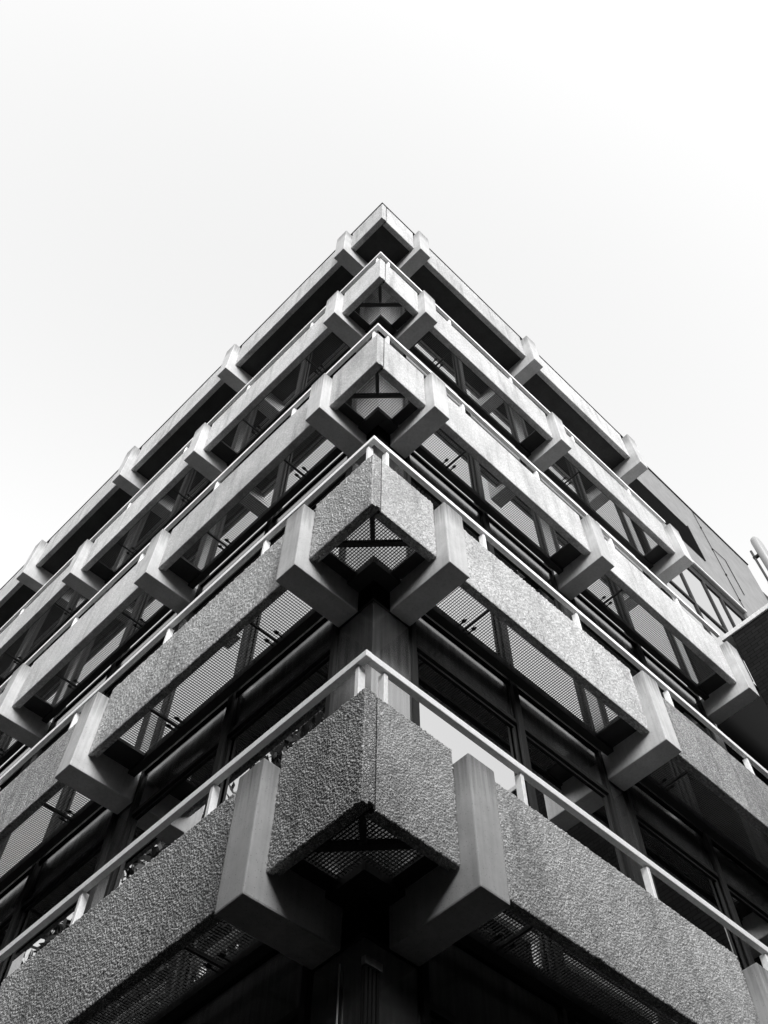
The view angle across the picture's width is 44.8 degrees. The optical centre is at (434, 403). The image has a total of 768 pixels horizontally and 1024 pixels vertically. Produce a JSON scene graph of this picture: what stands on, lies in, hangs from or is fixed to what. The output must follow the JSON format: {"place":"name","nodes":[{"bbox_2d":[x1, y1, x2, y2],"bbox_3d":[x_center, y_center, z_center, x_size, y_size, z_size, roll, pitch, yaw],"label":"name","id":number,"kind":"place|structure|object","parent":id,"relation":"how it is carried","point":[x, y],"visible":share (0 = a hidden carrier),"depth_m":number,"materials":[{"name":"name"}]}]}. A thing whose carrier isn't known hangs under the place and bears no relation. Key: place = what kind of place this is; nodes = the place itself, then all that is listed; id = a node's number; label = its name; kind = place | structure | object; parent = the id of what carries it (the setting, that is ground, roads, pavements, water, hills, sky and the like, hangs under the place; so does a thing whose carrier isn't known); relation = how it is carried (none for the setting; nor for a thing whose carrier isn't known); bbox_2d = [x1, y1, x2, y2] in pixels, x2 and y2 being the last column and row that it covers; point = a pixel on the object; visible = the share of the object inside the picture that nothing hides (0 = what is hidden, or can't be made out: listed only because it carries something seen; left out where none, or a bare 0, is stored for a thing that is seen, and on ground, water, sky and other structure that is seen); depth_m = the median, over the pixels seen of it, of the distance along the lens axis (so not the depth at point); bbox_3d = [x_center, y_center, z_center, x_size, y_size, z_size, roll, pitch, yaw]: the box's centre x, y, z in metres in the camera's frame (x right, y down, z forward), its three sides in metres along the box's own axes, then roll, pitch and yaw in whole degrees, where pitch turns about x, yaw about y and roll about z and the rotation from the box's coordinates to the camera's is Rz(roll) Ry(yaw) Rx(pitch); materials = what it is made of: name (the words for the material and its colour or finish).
{"place":"outdoors","nodes":[
{"label":"outdoors","id":0,"kind":"place"},
{"bbox_2d":[0,202,767,1023],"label":"office building","id":1,"kind":"structure","parent":0,"point":[350,632],"depth_m":10.36,"materials":[{"name":"grey concrete"}]},
{"bbox_2d":[0,874,28,946],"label":"window","id":2,"kind":"structure","parent":1,"relation":"in","point":[8,902],"depth_m":11.31,"materials":[{"name":"black glass"}]},
{"bbox_2d":[0,747,30,791],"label":"window","id":3,"kind":"structure","parent":1,"relation":"in","point":[23,767],"depth_m":14.85,"materials":[{"name":"grey glass"}]},
{"bbox_2d":[0,625,33,677],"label":"window","id":4,"kind":"structure","parent":1,"relation":"in","point":[33,625],"depth_m":21.38,"materials":[{"name":"black glass"}]},
{"bbox_2d":[4,588,73,688],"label":"window","id":5,"kind":"structure","parent":1,"relation":"in","point":[71,588],"depth_m":20.72,"materials":[{"name":"grey glass"}]},
{"bbox_2d":[0,604,94,771],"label":"window","id":6,"kind":"structure","parent":1,"relation":"in","point":[23,747],"depth_m":16.47,"materials":[{"name":"grey glass"}]},
{"bbox_2d":[0,673,107,897],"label":"window","id":7,"kind":"structure","parent":1,"relation":"in","point":[54,723],"depth_m":12.84,"materials":[{"name":"grey glass"}]},
{"bbox_2d":[0,808,116,985],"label":"window","id":8,"kind":"structure","parent":1,"relation":"in","point":[81,856],"depth_m":10.60,"materials":[{"name":"black glass"}]},
{"bbox_2d":[51,531,131,644],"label":"window","id":9,"kind":"structure","parent":1,"relation":"in","point":[126,535],"depth_m":20.14,"materials":[{"name":"grey glass"}]},
{"bbox_2d":[52,570,136,720],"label":"window","id":10,"kind":"structure","parent":1,"relation":"in","point":[106,671],"depth_m":15.89,"materials":[{"name":"grey glass"}]},
{"bbox_2d":[39,612,177,862],"bbox_3d":[-4.333,4.364,12.835,1.696,3.540,0.090,-42,-69,16],"label":"window","id":11,"kind":"structure","parent":1,"relation":"in","point":[108,691],"depth_m":13.72,"materials":[{"name":"grey glass"}]},
{"bbox_2d":[115,477,184,583],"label":"window","id":12,"kind":"structure","parent":1,"relation":"in","point":[176,488],"depth_m":19.62,"materials":[{"name":"grey glass"}]},
{"bbox_2d":[88,705,226,1023],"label":"window","id":13,"kind":"structure","parent":1,"relation":"in","point":[159,790],"depth_m":10.00,"materials":[{"name":"black glass"}]},
{"bbox_2d":[116,491,212,664],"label":"window","id":14,"kind":"structure","parent":1,"relation":"in","point":[170,612],"depth_m":15.29,"materials":[{"name":"grey glass"}]},
{"bbox_2d":[141,529,264,773],"bbox_3d":[-2.889,3.058,12.268,1.668,3.540,0.090,-42,-69,16],"label":"window","id":15,"kind":"structure","parent":1,"relation":"in","point":[253,558],"depth_m":11.62,"materials":[{"name":"grey glass"}]},
{"bbox_2d":[168,421,241,532],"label":"window","id":16,"kind":"structure","parent":1,"relation":"in","point":[239,424],"depth_m":19.09,"materials":[{"name":"grey glass"}]},
{"bbox_2d":[198,417,289,586],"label":"window","id":17,"kind":"structure","parent":1,"relation":"in","point":[262,527],"depth_m":14.88,"materials":[{"name":"grey glass"}]},
{"bbox_2d":[178,951,310,1023],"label":"window","id":18,"kind":"structure","parent":1,"relation":"in","point":[277,991],"depth_m":6.64,"materials":[{"name":"black glass"}]},
{"bbox_2d":[172,620,337,1023],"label":"window","id":19,"kind":"structure","parent":1,"relation":"in","point":[311,663],"depth_m":9.48,"materials":[{"name":"black glass"}]},
{"bbox_2d":[237,366,300,466],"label":"window","id":20,"kind":"structure","parent":1,"relation":"in","point":[287,383],"depth_m":18.57,"materials":[{"name":"grey glass"}]},
{"bbox_2d":[236,455,350,695],"bbox_3d":[-1.686,1.970,11.795,1.708,3.540,0.090,-42,-69,16],"label":"window","id":21,"kind":"structure","parent":1,"relation":"in","point":[342,477],"depth_m":11.18,"materials":[{"name":"grey glass"}]},
{"bbox_2d":[272,353,356,521],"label":"window","id":22,"kind":"structure","parent":1,"relation":"in","point":[338,458],"depth_m":14.33,"materials":[{"name":"grey glass"}]},
{"bbox_2d":[296,302,363,409],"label":"window","id":23,"kind":"structure","parent":1,"relation":"in","point":[339,348],"depth_m":18.08,"materials":[{"name":"black glass"}]},
{"bbox_2d":[401,307,463,400],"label":"window","id":24,"kind":"structure","parent":1,"relation":"in","point":[423,340],"depth_m":18.09,"materials":[{"name":"grey glass"}]},
{"bbox_2d":[403,354,482,513],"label":"window","id":25,"kind":"structure","parent":1,"relation":"in","point":[414,453],"depth_m":14.42,"materials":[{"name":"grey glass"}]},
{"bbox_2d":[405,454,509,684],"bbox_3d":[0.211,1.917,11.857,0.090,3.540,1.611,-42,-69,16],"label":"window","id":26,"kind":"structure","parent":1,"relation":"in","point":[411,460],"depth_m":11.51,"materials":[{"name":"grey glass"}]},
{"bbox_2d":[410,617,562,1009],"bbox_3d":[0.360,3.479,8.644,0.090,3.588,1.611,-42,-69,16],"label":"window","id":27,"kind":"structure","parent":1,"relation":"in","point":[442,669],"depth_m":9.49,"materials":[{"name":"black glass"}]},
{"bbox_2d":[419,944,564,1023],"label":"window","id":28,"kind":"structure","parent":1,"relation":"in","point":[457,987],"depth_m":6.71,"materials":[{"name":"black glass"}]},
{"bbox_2d":[462,363,522,454],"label":"window","id":29,"kind":"structure","parent":1,"relation":"in","point":[491,406],"depth_m":18.62,"materials":[{"name":"grey glass"}]},
{"bbox_2d":[471,415,553,572],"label":"window","id":30,"kind":"structure","parent":1,"relation":"in","point":[491,519],"depth_m":14.99,"materials":[{"name":"grey glass"}]},
{"bbox_2d":[489,521,600,752],"bbox_3d":[1.328,2.917,12.395,0.090,3.540,1.571,-42,-69,16],"label":"window","id":31,"kind":"structure","parent":1,"relation":"in","point":[548,577],"depth_m":11.84,"materials":[{"name":"grey glass"}]},
{"bbox_2d":[520,417,589,515],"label":"window","id":32,"kind":"structure","parent":1,"relation":"in","point":[560,473],"depth_m":19.27,"materials":[{"name":"grey glass"}]},
{"bbox_2d":[539,477,636,645],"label":"window","id":33,"kind":"structure","parent":1,"relation":"in","point":[580,596],"depth_m":15.62,"materials":[{"name":"grey glass"}]},
{"bbox_2d":[519,693,671,1023],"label":"window","id":34,"kind":"structure","parent":1,"relation":"in","point":[558,757],"depth_m":10.05,"materials":[{"name":"black glass"}]},
{"bbox_2d":[579,472,644,565],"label":"window","id":35,"kind":"structure","parent":1,"relation":"in","point":[580,473],"depth_m":19.87,"materials":[{"name":"grey glass"}]},
{"bbox_2d":[571,596,703,834],"bbox_3d":[2.714,4.159,13.063,0.090,3.540,1.693,-42,-69,16],"label":"window","id":36,"kind":"structure","parent":1,"relation":"in","point":[577,602],"depth_m":14.01,"materials":[{"name":"grey glass"}]},
{"bbox_2d":[603,535,699,698],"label":"window","id":37,"kind":"structure","parent":1,"relation":"in","point":[645,652],"depth_m":16.22,"materials":[{"name":"grey glass"}]},
{"bbox_2d":[624,784,749,969],"bbox_3d":[2.864,5.721,9.850,0.090,3.588,1.693,-42,-69,16],"label":"window","id":38,"kind":"structure","parent":1,"relation":"in","point":[663,837],"depth_m":10.74,"materials":[{"name":"black glass"}]},
{"bbox_2d":[644,654,767,885],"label":"window","id":39,"kind":"structure","parent":1,"relation":"in","point":[654,668],"depth_m":14.48,"materials":[{"name":"grey glass"}]},
{"bbox_2d":[712,843,767,966],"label":"window","id":40,"kind":"structure","parent":1,"relation":"in","point":[749,895],"depth_m":11.46,"materials":[{"name":"black glass"}]},
{"bbox_2d":[0,0,767,595],"label":"sky","id":41,"kind":"structure","parent":0,"point":[595,172],"materials":[{"name":"white"}]},
{"bbox_2d":[624,466,767,840],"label":"rendered wing","id":42,"kind":"structure","parent":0,"point":[716,586],"depth_m":23.59,"materials":[{"name":"grey concrete"}]},
{"bbox_2d":[638,526,709,633],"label":"window","id":43,"kind":"structure","parent":42,"relation":"in","point":[678,585],"depth_m":20.54,"materials":[{"name":"black glass"}]},
{"bbox_2d":[682,565,751,679],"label":"window","id":44,"kind":"structure","parent":42,"relation":"in","point":[708,611],"depth_m":21.54,"materials":[{"name":"white glass"}]},
{"bbox_2d":[699,573,755,684],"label":"window","id":45,"kind":"structure","parent":42,"relation":"in","point":[712,591],"depth_m":22.52,"materials":[{"name":"white glass"}]},
{"bbox_2d":[717,590,745,626],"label":"window","id":46,"kind":"structure","parent":42,"relation":"in","point":[736,615],"depth_m":23.30,"materials":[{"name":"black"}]},
{"bbox_2d":[750,536,767,580],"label":"panel antenna","id":47,"kind":"object","parent":42,"relation":"on","point":[759,548],"visible":1,"depth_m":29.88,"materials":[{"name":"grey"}]},
{"bbox_3d":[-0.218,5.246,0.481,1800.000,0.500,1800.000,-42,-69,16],"label":"ground","id":48,"kind":"structure","parent":0,"visible":0},
{"bbox_2d":[720,603,767,707],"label":"brick annex","id":49,"kind":"object","parent":48,"relation":"on","point":[747,639],"visible":1,"depth_m":15.96,"materials":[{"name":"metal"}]}
]}

